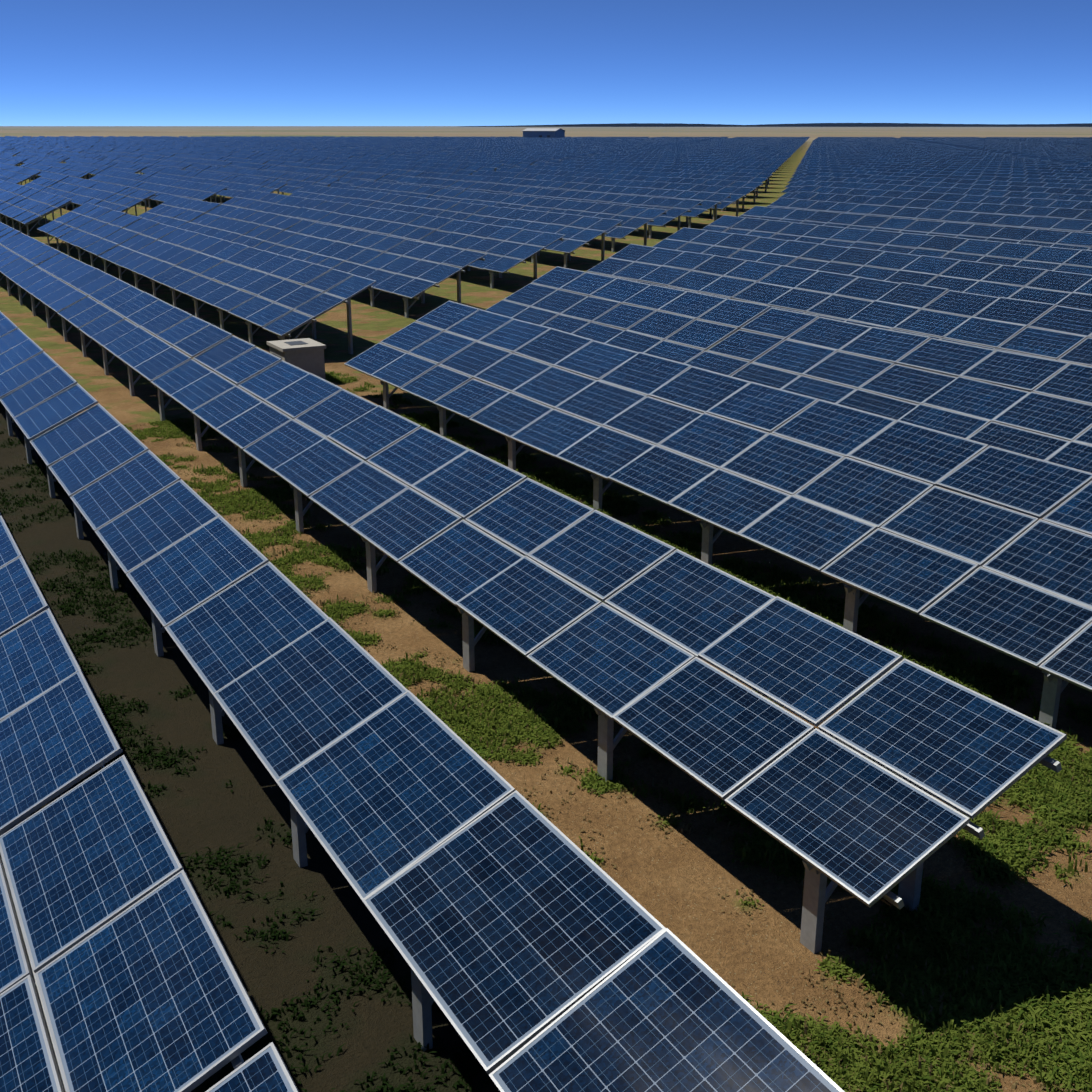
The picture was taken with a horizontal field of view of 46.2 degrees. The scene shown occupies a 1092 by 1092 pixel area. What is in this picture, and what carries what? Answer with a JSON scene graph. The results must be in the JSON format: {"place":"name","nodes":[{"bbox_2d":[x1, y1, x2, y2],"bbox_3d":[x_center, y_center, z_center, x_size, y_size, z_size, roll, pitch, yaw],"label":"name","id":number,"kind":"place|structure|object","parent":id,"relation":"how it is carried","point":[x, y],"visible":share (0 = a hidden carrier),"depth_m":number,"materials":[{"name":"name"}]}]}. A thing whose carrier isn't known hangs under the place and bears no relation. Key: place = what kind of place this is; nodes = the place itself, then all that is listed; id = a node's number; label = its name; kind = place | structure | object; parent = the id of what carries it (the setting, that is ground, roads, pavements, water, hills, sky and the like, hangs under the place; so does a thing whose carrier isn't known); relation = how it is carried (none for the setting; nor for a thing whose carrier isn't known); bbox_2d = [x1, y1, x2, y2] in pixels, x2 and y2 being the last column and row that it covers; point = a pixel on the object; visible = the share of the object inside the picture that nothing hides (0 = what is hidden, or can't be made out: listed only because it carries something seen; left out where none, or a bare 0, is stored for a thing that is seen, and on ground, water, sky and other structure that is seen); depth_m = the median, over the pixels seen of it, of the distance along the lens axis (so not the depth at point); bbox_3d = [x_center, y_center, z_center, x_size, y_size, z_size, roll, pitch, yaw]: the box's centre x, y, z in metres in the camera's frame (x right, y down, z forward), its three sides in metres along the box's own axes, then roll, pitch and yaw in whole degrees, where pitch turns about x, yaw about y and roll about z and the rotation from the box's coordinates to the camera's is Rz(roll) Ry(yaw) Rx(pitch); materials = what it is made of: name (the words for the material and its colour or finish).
{"place":"outdoors","nodes":[
{"label":"outdoors","id":0,"kind":"place"},
{"bbox_2d":[0,126,1091,1091],"bbox_3d":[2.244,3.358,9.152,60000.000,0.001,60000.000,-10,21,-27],"label":"ground","id":1,"kind":"structure","parent":0,"point":[678,882],"depth_m":12.55,"materials":[{"name":"soil"}]},
{"bbox_2d":[267,338,325,378],"bbox_3d":[-6.187,-4.535,31.843,1.100,1.041,1.300,-10,21,-27],"label":"electrical cabinet","id":2,"kind":"object","parent":1,"relation":"on","point":[306,354],"visible":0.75,"depth_m":31.37,"materials":[{"name":"grey metal"}]},
{"bbox_2d":[0,137,1068,1091],"bbox_3d":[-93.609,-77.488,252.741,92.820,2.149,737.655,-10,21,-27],"label":"support posts","id":3,"kind":"object","parent":1,"relation":"on","point":[816,890],"visible":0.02,"depth_m":15.23,"materials":[{"name":"metal"}]},
{"bbox_2d":[0,136,1091,1091],"bbox_3d":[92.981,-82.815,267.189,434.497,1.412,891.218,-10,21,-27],"label":"solar panels","id":4,"kind":"object","parent":3,"relation":"on","point":[813,418],"visible":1,"depth_m":15.99,"materials":[{"name":"blue glass"}]},
{"bbox_2d":[523,128,564,137],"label":"building","id":5,"kind":"structure","parent":1,"relation":"on","point":[546,132],"depth_m":473.86,"materials":[{"name":"blue"}]},
{"bbox_2d":[0,371,1091,1091],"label":"grass tufts","id":6,"kind":"object","parent":1,"relation":"on","point":[1030,1013],"visible":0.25,"depth_m":11.20,"materials":[{"name":"green plant"}]},
{"bbox_2d":[0,0,1091,125],"label":"sky","id":7,"kind":"structure","parent":0,"point":[63,62],"materials":[{"name":"blue"}]},
{"bbox_2d":[460,123,1091,126],"bbox_3d":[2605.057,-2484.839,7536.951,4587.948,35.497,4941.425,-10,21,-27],"label":"distant ridge","id":8,"kind":"structure","parent":0,"point":[827,125],"depth_m":8389.58,"materials":[{"name":"grey"}]}
]}

